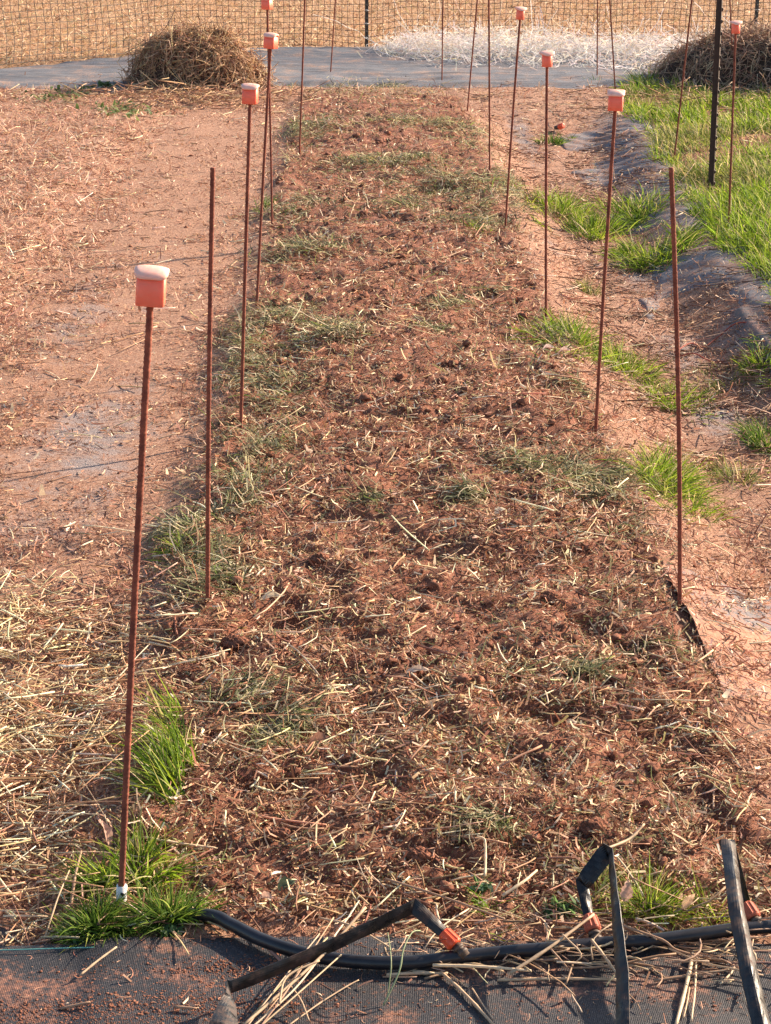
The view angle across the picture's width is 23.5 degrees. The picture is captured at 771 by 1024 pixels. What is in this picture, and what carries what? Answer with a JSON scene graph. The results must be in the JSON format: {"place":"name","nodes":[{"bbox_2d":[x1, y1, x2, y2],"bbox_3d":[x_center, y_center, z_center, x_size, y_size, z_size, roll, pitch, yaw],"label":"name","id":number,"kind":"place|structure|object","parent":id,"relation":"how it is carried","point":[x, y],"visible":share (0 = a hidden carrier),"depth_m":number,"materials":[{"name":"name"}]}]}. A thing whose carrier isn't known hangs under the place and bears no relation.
{"place":"outdoors","nodes":[
{"label":"outdoors","id":0,"kind":"place"},
{"bbox_2d":[0,0,770,944],"bbox_3d":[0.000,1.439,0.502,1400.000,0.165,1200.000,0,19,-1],"label":"ground","id":1,"kind":"structure","parent":0,"point":[116,458],"depth_m":5.15,"materials":[{"name":"brown soil"}]},
{"bbox_2d":[0,926,62,945],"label":"litter","id":2,"kind":"object","parent":1,"relation":"on","point":[3,930],"visible":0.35,"depth_m":2.79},
{"bbox_2d":[15,84,100,106],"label":"weed","id":3,"kind":"object","parent":1,"relation":"on","point":[60,95],"visible":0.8,"depth_m":12.66,"materials":[{"name":"green plant"}]},
{"bbox_2d":[70,850,81,906],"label":"straw stalk","id":4,"kind":"object","parent":1,"relation":"on","point":[74,884],"visible":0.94,"depth_m":2.87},
{"bbox_2d":[0,527,158,837],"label":"straw mat","id":5,"kind":"object","parent":1,"relation":"on","point":[14,604],"visible":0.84,"depth_m":3.75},
{"bbox_2d":[36,838,145,902],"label":"grass tuft","id":6,"kind":"object","parent":1,"relation":"on","point":[78,886],"visible":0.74,"depth_m":2.89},
{"bbox_2d":[0,81,192,351],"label":"dead grass","id":7,"kind":"structure","parent":1,"relation":"on","point":[52,214],"depth_m":9.35,"materials":[{"name":"plant"}]},
{"bbox_2d":[35,881,172,951],"bbox_3d":[-0.430,0.606,2.757,0.192,0.097,0.178,14,24,35],"label":"grass tuft","id":8,"kind":"object","parent":1,"relation":"on","point":[95,914],"visible":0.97,"depth_m":2.76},
{"bbox_2d":[96,816,112,845],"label":"dry leaf","id":9,"kind":"object","parent":1,"relation":"on","point":[107,830],"visible":1,"depth_m":2.99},
{"bbox_2d":[116,883,126,904],"bbox_3d":[-0.402,0.592,2.815,0.021,0.056,0.018,0,19,-1],"label":"pipe collar","id":10,"kind":"object","parent":1,"relation":"on","point":[122,890],"visible":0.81,"depth_m":2.80,"materials":[{"name":"white plastic"}]},
{"bbox_2d":[75,99,182,120],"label":"weed","id":11,"kind":"object","parent":1,"relation":"on","point":[129,113],"visible":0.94,"depth_m":11.91,"materials":[{"name":"green plant"}]},
{"bbox_2d":[52,799,224,900],"bbox_3d":[-0.391,0.537,2.928,0.283,0.130,0.255,0,19,-1],"label":"grass tuft","id":12,"kind":"object","parent":1,"relation":"on","point":[142,852],"visible":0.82,"depth_m":2.91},
{"bbox_2d":[84,683,200,807],"bbox_3d":[-0.419,0.410,3.204,0.201,0.177,0.330,0,19,-1],"label":"grass tuft","id":13,"kind":"object","parent":1,"relation":"on","point":[170,756],"visible":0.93,"depth_m":3.17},
{"bbox_2d":[118,265,169,886],"bbox_3d":[-0.352,0.161,2.666,0.121,1.046,0.046,0,19,-1],"label":"rebar stake","id":14,"kind":"object","parent":1,"relation":"on","point":[151,287],"visible":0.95,"depth_m":2.60,"materials":[{"name":"orange metal"}]},
{"bbox_2d":[113,667,201,752],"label":"grass tuft","id":15,"kind":"object","parent":1,"relation":"on","point":[161,710],"visible":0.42,"depth_m":3.42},
{"bbox_2d":[86,863,242,939],"bbox_3d":[-0.325,0.606,2.789,0.235,0.142,0.211,7,20,19],"label":"grass tuft","id":16,"kind":"object","parent":1,"relation":"on","point":[158,903],"visible":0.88,"depth_m":2.78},
{"bbox_2d":[156,923,183,936],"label":"weed","id":17,"kind":"object","parent":1,"relation":"on","point":[173,927],"visible":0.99,"depth_m":2.75,"materials":[{"name":"green plant"}]},
{"bbox_2d":[142,521,216,563],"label":"grass tuft","id":18,"kind":"object","parent":1,"relation":"on","point":[171,544],"visible":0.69,"depth_m":4.31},
{"bbox_2d":[143,836,217,848],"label":"straw stalk","id":19,"kind":"object","parent":1,"relation":"on","point":[175,842],"visible":0.9,"depth_m":2.99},
{"bbox_2d":[116,6,278,92],"bbox_3d":[-1.316,-3.341,13.307,1.243,0.568,1.029,0,19,-1],"label":"straw heap","id":20,"kind":"object","parent":1,"relation":"on","point":[209,55],"visible":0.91,"depth_m":13.12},
{"bbox_2d":[205,167,214,601],"bbox_3d":[-0.359,-0.214,3.790,0.052,0.976,0.012,0,19,-1],"label":"rebar stake","id":21,"kind":"object","parent":1,"relation":"on","point":[209,361],"visible":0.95,"depth_m":3.77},
{"bbox_2d":[220,633,248,650],"bbox_3d":[-0.310,0.267,3.768,0.053,0.035,0.049,17,26,41],"label":"soil clod","id":22,"kind":"object","parent":1,"relation":"on","point":[231,640],"visible":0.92,"depth_m":3.76,"materials":[{"name":"soil"}]},
{"bbox_2d":[239,83,259,431],"bbox_3d":[-0.374,-0.651,5.061,0.082,1.022,0.048,0,19,-1],"label":"rebar stake","id":23,"kind":"object","parent":1,"relation":"on","point":[250,94],"visible":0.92,"depth_m":5.00,"materials":[{"name":"orange metal"}]},
{"bbox_2d":[255,32,278,305],"bbox_3d":[-0.416,-1.159,6.486,0.103,1.012,0.049,5,20,13],"label":"rebar stake","id":24,"kind":"object","parent":1,"relation":"on","point":[270,41],"visible":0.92,"depth_m":6.42,"materials":[{"name":"brown metal"}]},
{"bbox_2d":[261,0,272,223],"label":"rebar stake","id":25,"kind":"object","parent":1,"relation":"on","point":[266,5],"visible":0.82,"depth_m":7.96,"materials":[{"name":"brown metal"}]},
{"bbox_2d":[265,826,289,841],"bbox_3d":[-0.177,0.525,3.015,0.045,0.027,0.034,0,19,-1],"label":"soil clod","id":26,"kind":"object","parent":1,"relation":"on","point":[279,832],"visible":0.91,"depth_m":3.00,"materials":[{"name":"soil"}]},
{"bbox_2d":[277,876,295,890],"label":"dry leaf","id":27,"kind":"object","parent":1,"relation":"on","point":[283,883],"visible":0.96,"depth_m":2.86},
{"bbox_2d":[299,0,305,153],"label":"rebar stake","id":28,"kind":"object","parent":1,"relation":"on","point":[302,76],"visible":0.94,"depth_m":9.88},
{"bbox_2d":[307,552,328,564],"bbox_3d":[-0.151,0.107,4.165,0.051,0.031,0.041,0,19,-1],"label":"soil clod","id":29,"kind":"object","parent":1,"relation":"on","point":[315,558],"visible":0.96,"depth_m":4.16,"materials":[{"name":"soil"}]},
{"bbox_2d":[308,731,328,745],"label":"dry leaf","id":30,"kind":"object","parent":1,"relation":"on","point":[318,736],"visible":1,"depth_m":3.25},
{"bbox_2d":[0,46,671,88],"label":"weed fabric","id":31,"kind":"object","parent":1,"relation":"on","point":[371,63],"visible":0.46,"depth_m":14.07,"materials":[{"name":"fabric"}]},
{"bbox_2d":[313,0,735,73],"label":"strand tangle","id":32,"kind":"object","parent":31,"relation":"on","point":[410,45],"visible":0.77,"depth_m":15.10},
{"bbox_2d":[319,917,388,946],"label":"straw stalk","id":33,"kind":"object","parent":1,"relation":"on","point":[353,926],"visible":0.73,"depth_m":2.73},
{"bbox_2d":[0,84,770,954],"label":"straw litter","id":34,"kind":"object","parent":1,"relation":"on","point":[14,802],"visible":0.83,"depth_m":3.80,"materials":[{"name":"plant"}]},
{"bbox_2d":[0,936,770,1023],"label":"weed fabric","id":35,"kind":"object","parent":1,"relation":"on","point":[137,951],"visible":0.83,"depth_m":2.61,"materials":[{"name":"fabric"}]},
{"bbox_2d":[0,947,92,950],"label":"thread","id":36,"kind":"object","parent":35,"relation":"on","point":[44,948],"visible":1,"depth_m":2.71,"materials":[{"name":"teal"}]},
{"bbox_2d":[243,906,366,1023],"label":"straw bundle","id":37,"kind":"object","parent":35,"relation":"on","point":[279,995],"visible":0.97,"depth_m":2.57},
{"bbox_2d":[290,979,358,1023],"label":"straw stalk","id":38,"kind":"object","parent":35,"relation":"on","point":[323,1001],"visible":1,"depth_m":2.57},
{"bbox_2d":[209,898,445,1023],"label":"drip tape","id":39,"kind":"object","parent":35,"relation":"on","point":[225,1011],"visible":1,"depth_m":2.62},
{"bbox_2d":[0,932,769,1023],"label":"spilled soil","id":40,"kind":"structure","parent":35,"relation":"on","point":[110,1005],"depth_m":2.59,"materials":[{"name":"soil"}]},
{"bbox_2d":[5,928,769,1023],"bbox_3d":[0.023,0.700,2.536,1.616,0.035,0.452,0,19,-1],"label":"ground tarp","id":41,"kind":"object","parent":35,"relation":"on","point":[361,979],"visible":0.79,"depth_m":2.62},
{"bbox_2d":[383,930,420,1005],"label":"straw stalk","id":42,"kind":"object","parent":35,"relation":"on","point":[399,967],"visible":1,"depth_m":2.57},
{"bbox_2d":[386,971,447,975],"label":"straw stalk","id":43,"kind":"object","parent":35,"relation":"on","point":[410,973],"visible":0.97,"depth_m":2.63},
{"bbox_2d":[440,971,493,1023],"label":"straw stalk","id":44,"kind":"object","parent":35,"relation":"on","point":[464,993],"visible":1,"depth_m":2.58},
{"bbox_2d":[497,977,615,980],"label":"straw stalk","id":45,"kind":"object","parent":35,"relation":"on","point":[538,978],"visible":0.84,"depth_m":2.62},
{"bbox_2d":[575,843,629,1023],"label":"drip tape","id":46,"kind":"object","parent":35,"relation":"on","point":[601,859],"visible":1,"depth_m":2.62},
{"bbox_2d":[610,823,644,847],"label":"straw stalk","id":47,"kind":"object","parent":46,"relation":"on","point":[629,838],"visible":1,"depth_m":2.80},
{"bbox_2d":[590,939,615,973],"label":"straw stalk","id":48,"kind":"object","parent":35,"relation":"on","point":[598,948],"visible":0.92,"depth_m":2.64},
{"bbox_2d":[675,952,694,1023],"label":"straw stalk","id":49,"kind":"object","parent":35,"relation":"on","point":[686,984],"visible":0.96,"depth_m":2.59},
{"bbox_2d":[653,969,730,981],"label":"straw stalk","id":50,"kind":"object","parent":35,"relation":"on","point":[674,977],"visible":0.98,"depth_m":2.63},
{"bbox_2d":[691,953,696,1021],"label":"straw stalk","id":51,"kind":"object","parent":35,"relation":"on","point":[695,980],"visible":0.9,"depth_m":2.60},
{"bbox_2d":[718,839,769,1023],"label":"drip tape","id":52,"kind":"object","parent":35,"relation":"on","point":[737,891],"visible":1,"depth_m":2.55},
{"bbox_2d":[0,0,770,67],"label":"dry turf","id":53,"kind":"structure","parent":1,"relation":"on","point":[146,23],"depth_m":18.82,"materials":[{"name":"plant"}]},
{"bbox_2d":[0,0,770,64],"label":"netting fence","id":54,"kind":"object","parent":1,"relation":"on","point":[366,4],"visible":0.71,"depth_m":15.83,"materials":[{"name":"plastic"}]},
{"bbox_2d":[0,82,770,940],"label":"leaf scraps","id":55,"kind":"object","parent":1,"relation":"on","point":[356,846],"visible":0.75,"depth_m":4.19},
{"bbox_2d":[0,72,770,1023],"bbox_3d":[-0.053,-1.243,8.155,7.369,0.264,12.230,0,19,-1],"label":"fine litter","id":56,"kind":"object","parent":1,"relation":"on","point":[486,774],"visible":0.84,"depth_m":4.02,"materials":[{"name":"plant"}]},
{"bbox_2d":[1,98,770,936],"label":"soil crumbs","id":57,"kind":"object","parent":1,"relation":"on","point":[447,886],"visible":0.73,"depth_m":3.81,"materials":[{"name":"soil"}]},
{"bbox_2d":[1,69,770,123],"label":"loose straw","id":58,"kind":"object","parent":1,"relation":"on","point":[204,92],"visible":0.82,"depth_m":12.53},
{"bbox_2d":[68,74,770,915],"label":"grass clippings","id":59,"kind":"object","parent":1,"relation":"on","point":[524,460],"depth_m":4.79,"materials":[{"name":"plant"}]},
{"bbox_2d":[406,845,435,864],"bbox_3d":[0.055,0.544,2.923,0.048,0.031,0.040,0,19,-1],"label":"soil clod","id":60,"kind":"object","parent":1,"relation":"on","point":[421,854],"visible":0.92,"depth_m":2.91,"materials":[{"name":"soil"}]},
{"bbox_2d":[429,857,458,871],"bbox_3d":[0.091,0.560,2.918,0.051,0.033,0.043,-9,21,-25],"label":"soil clod","id":61,"kind":"object","parent":1,"relation":"on","point":[454,862],"visible":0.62,"depth_m":2.91,"materials":[{"name":"soil"}]},
{"bbox_2d":[385,878,504,919],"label":"straw stalk","id":62,"kind":"object","parent":1,"relation":"on","point":[438,895],"visible":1,"depth_m":2.79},
{"bbox_2d":[467,0,477,110],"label":"rebar stake","id":63,"kind":"object","parent":1,"relation":"on","point":[472,53],"visible":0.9,"depth_m":11.80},
{"bbox_2d":[180,908,770,969],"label":"supply hose","id":64,"kind":"object","parent":1,"relation":"on","point":[227,922],"visible":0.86,"depth_m":2.67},
{"bbox_2d":[439,928,468,959],"bbox_3d":[0.099,0.621,2.663,0.050,0.037,0.025,17,26,40],"label":"hose fitting","id":65,"kind":"object","parent":64,"relation":"attached to","point":[452,942],"visible":1,"depth_m":2.66,"materials":[{"name":"orange plastic"}]},
{"bbox_2d":[375,886,770,1012],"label":"straw","id":66,"kind":"object","parent":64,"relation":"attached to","point":[703,961],"visible":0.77,"depth_m":2.68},
{"bbox_2d":[433,964,530,971],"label":"straw stalk","id":67,"kind":"object","parent":66,"relation":"on","point":[474,966],"visible":1,"depth_m":2.62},
{"bbox_2d":[509,913,594,974],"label":"straw stalk","id":68,"kind":"object","parent":66,"relation":"on","point":[540,953],"visible":1,"depth_m":2.65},
{"bbox_2d":[623,924,733,962],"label":"straw stalk","id":69,"kind":"object","parent":66,"relation":"on","point":[658,938],"visible":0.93,"depth_m":2.68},
{"bbox_2d":[582,913,601,937],"bbox_3d":[0.303,0.610,2.708,0.027,0.036,0.050,0,19,-1],"label":"hose fitting","id":70,"kind":"object","parent":64,"relation":"on","point":[592,926],"visible":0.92,"depth_m":2.70,"materials":[{"name":"orange plastic"}]},
{"bbox_2d":[744,901,761,927],"bbox_3d":[0.545,0.599,2.741,0.025,0.034,0.051,-6,20,-16],"label":"hose fitting","id":71,"kind":"object","parent":64,"relation":"on","point":[752,911],"visible":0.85,"depth_m":2.74,"materials":[{"name":"orange plastic"}]},
{"bbox_2d":[467,874,492,893],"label":"weed","id":72,"kind":"object","parent":1,"relation":"on","point":[482,887],"visible":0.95,"depth_m":2.84,"materials":[{"name":"green plant"}]},
{"bbox_2d":[477,835,486,876],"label":"straw stalk","id":73,"kind":"object","parent":1,"relation":"on","point":[485,855],"visible":1,"depth_m":2.88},
{"bbox_2d":[488,0,490,170],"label":"rebar stake","id":74,"kind":"object","parent":1,"relation":"on","point":[489,80],"visible":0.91,"depth_m":9.41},
{"bbox_2d":[457,881,525,943],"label":"grass tuft","id":75,"kind":"object","parent":1,"relation":"on","point":[477,904],"visible":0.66,"depth_m":2.81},
{"bbox_2d":[504,6,526,226],"bbox_3d":[0.552,-1.647,7.892,0.079,0.982,0.052,0,19,-1],"label":"rebar stake","id":76,"kind":"object","parent":1,"relation":"on","point":[520,12],"visible":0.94,"depth_m":7.84,"materials":[{"name":"brown metal"}]},
{"bbox_2d":[501,869,537,896],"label":"straw stalk","id":77,"kind":"object","parent":1,"relation":"on","point":[516,886],"visible":1,"depth_m":2.83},
{"bbox_2d":[539,50,554,318],"bbox_3d":[0.541,-1.079,6.338,0.055,0.975,0.052,0,19,-1],"label":"rebar stake","id":78,"kind":"object","parent":1,"relation":"on","point":[547,55],"visible":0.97,"depth_m":6.27,"materials":[{"name":"brown metal"}]},
{"bbox_2d":[487,176,611,220],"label":"grass tuft","id":79,"kind":"object","parent":1,"relation":"on","point":[570,205],"visible":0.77,"depth_m":9.02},
{"bbox_2d":[540,590,561,603],"bbox_3d":[0.351,0.182,3.936,0.042,0.029,0.043,11,22,28],"label":"soil clod","id":80,"kind":"object","parent":1,"relation":"on","point":[550,595],"visible":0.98,"depth_m":3.93,"materials":[{"name":"soil"}]},
{"bbox_2d":[530,131,578,144],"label":"grass tuft","id":81,"kind":"object","parent":1,"relation":"on","point":[557,141],"visible":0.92,"depth_m":11.22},
{"bbox_2d":[542,893,582,919],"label":"weed","id":82,"kind":"object","parent":1,"relation":"on","point":[562,906],"visible":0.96,"depth_m":2.79,"materials":[{"name":"green plant"}]},
{"bbox_2d":[498,305,628,363],"bbox_3d":[0.613,-0.589,6.175,0.467,0.200,0.644,-10,22,-27],"label":"grass tuft","id":83,"kind":"object","parent":1,"relation":"on","point":[574,330],"visible":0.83,"depth_m":6.19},
{"bbox_2d":[529,204,648,242],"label":"grass tuft","id":84,"kind":"object","parent":1,"relation":"on","point":[593,224],"visible":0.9,"depth_m":8.52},
{"bbox_2d":[568,274,616,296],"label":"grass tuft","id":85,"kind":"object","parent":1,"relation":"on","point":[588,288],"visible":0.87,"depth_m":7.25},
{"bbox_2d":[579,816,609,836],"bbox_3d":[0.337,0.511,2.994,0.048,0.034,0.045,-13,23,-33],"label":"soil clod","id":86,"kind":"object","parent":1,"relation":"on","point":[587,825],"visible":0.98,"depth_m":2.98,"materials":[{"name":"soil"}]},
{"bbox_2d":[553,844,643,915],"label":"grass tuft","id":87,"kind":"object","parent":1,"relation":"on","point":[600,877],"visible":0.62,"depth_m":2.84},
{"bbox_2d":[594,89,624,433],"bbox_3d":[0.603,-0.633,5.013,0.048,1.003,0.046,3,19,9],"label":"rebar stake","id":88,"kind":"object","parent":1,"relation":"on","point":[615,100],"visible":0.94,"depth_m":4.96,"materials":[{"name":"brown metal"}]},
{"bbox_2d":[609,0,615,88],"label":"rebar stake","id":89,"kind":"object","parent":1,"relation":"on","point":[612,44],"visible":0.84,"depth_m":12.62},
{"bbox_2d":[596,238,645,257],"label":"grass tuft","id":90,"kind":"object","parent":1,"relation":"on","point":[629,247],"visible":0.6,"depth_m":8.07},
{"bbox_2d":[569,328,687,389],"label":"grass tuft","id":91,"kind":"object","parent":1,"relation":"on","point":[632,365],"visible":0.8,"depth_m":6.09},
{"bbox_2d":[613,60,663,88],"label":"grass tuft","id":92,"kind":"object","parent":1,"relation":"on","point":[639,76],"visible":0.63,"depth_m":13.21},
{"bbox_2d":[579,181,700,230],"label":"grass tuft","id":93,"kind":"object","parent":1,"relation":"on","point":[639,211],"visible":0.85,"depth_m":8.79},
{"bbox_2d":[572,850,727,933],"bbox_3d":[0.415,0.581,2.790,0.236,0.147,0.203,7,20,19],"label":"grass tuft","id":94,"kind":"object","parent":1,"relation":"on","point":[659,896],"visible":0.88,"depth_m":2.79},
{"bbox_2d":[620,879,632,901],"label":"dry leaf","id":95,"kind":"object","parent":94,"relation":"on","point":[626,892],"visible":1,"depth_m":2.77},
{"bbox_2d":[596,215,723,273],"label":"grass tuft","id":96,"kind":"object","parent":1,"relation":"on","point":[642,255],"visible":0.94,"depth_m":7.82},
{"bbox_2d":[561,105,770,318],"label":"weed fabric","id":97,"kind":"object","parent":1,"relation":"on","point":[581,141],"visible":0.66,"depth_m":8.47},
{"bbox_2d":[596,427,748,513],"bbox_3d":[0.753,-0.108,4.908,0.391,0.209,0.604,8,21,21],"label":"grass tuft","id":98,"kind":"object","parent":1,"relation":"on","point":[667,468],"visible":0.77,"depth_m":4.89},
{"bbox_2d":[669,167,682,608],"bbox_3d":[0.590,-0.205,3.768,0.079,0.988,0.012,0,19,-1],"label":"rebar stake","id":99,"kind":"object","parent":1,"relation":"on","point":[677,363],"visible":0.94,"depth_m":3.74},
{"bbox_2d":[621,368,730,425],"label":"grass tuft","id":100,"kind":"object","parent":1,"relation":"on","point":[683,402],"visible":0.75,"depth_m":5.83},
{"bbox_2d":[612,458,748,528],"bbox_3d":[0.754,-0.028,4.760,0.397,0.181,0.522,0,19,-1],"label":"grass tuft","id":101,"kind":"object","parent":1,"relation":"on","point":[694,508],"visible":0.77,"depth_m":4.76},
{"bbox_2d":[673,0,692,160],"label":"rebar stake","id":102,"kind":"object","parent":1,"relation":"on","point":[683,79],"visible":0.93,"depth_m":9.72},
{"bbox_2d":[610,71,770,303],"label":"grass","id":103,"kind":"structure","parent":1,"relation":"on","point":[756,175],"depth_m":9.66,"materials":[{"name":"plant"}]},
{"bbox_2d":[630,4,770,93],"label":"straw heap","id":104,"kind":"object","parent":1,"relation":"on","point":[753,50],"visible":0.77,"depth_m":13.16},
{"bbox_2d":[694,818,720,834],"bbox_3d":[0.527,0.518,3.032,0.049,0.033,0.043,0,19,-1],"label":"soil clod","id":105,"kind":"object","parent":1,"relation":"on","point":[710,822],"visible":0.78,"depth_m":3.02,"materials":[{"name":"soil"}]},
{"bbox_2d":[708,0,723,190],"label":"fence post","id":106,"kind":"object","parent":1,"relation":"on","point":[715,88],"visible":0.94,"depth_m":8.79,"materials":[{"name":"black metal"}]},
{"bbox_2d":[671,355,760,395],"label":"grass tuft","id":107,"kind":"object","parent":1,"relation":"on","point":[702,371],"visible":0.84,"depth_m":6.04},
{"bbox_2d":[662,561,770,710],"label":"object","id":108,"kind":"object","parent":1,"relation":"on","point":[714,635],"visible":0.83,"depth_m":3.90,"materials":[{"name":"soil"}]},
{"bbox_2d":[671,858,764,928],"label":"grass tuft","id":109,"kind":"object","parent":1,"relation":"on","point":[710,908],"visible":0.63,"depth_m":2.80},
{"bbox_2d":[689,449,770,493],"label":"grass tuft","id":110,"kind":"object","parent":1,"relation":"on","point":[728,472],"visible":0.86,"depth_m":5.12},
{"bbox_2d":[728,20,741,223],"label":"rebar stake","id":111,"kind":"object","parent":1,"relation":"on","point":[735,30],"visible":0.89,"depth_m":7.82,"materials":[{"name":"brown metal"}]},
{"bbox_2d":[719,413,770,455],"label":"grass tuft","id":112,"kind":"object","parent":1,"relation":"on","point":[755,434],"visible":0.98,"depth_m":5.44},
{"bbox_2d":[723,303,770,373],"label":"weed fabric","id":113,"kind":"object","parent":1,"relation":"on","point":[743,312],"visible":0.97,"depth_m":6.50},
{"bbox_2d":[729,332,770,393],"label":"grass tuft","id":114,"kind":"object","parent":1,"relation":"on","point":[763,351],"visible":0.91,"depth_m":6.08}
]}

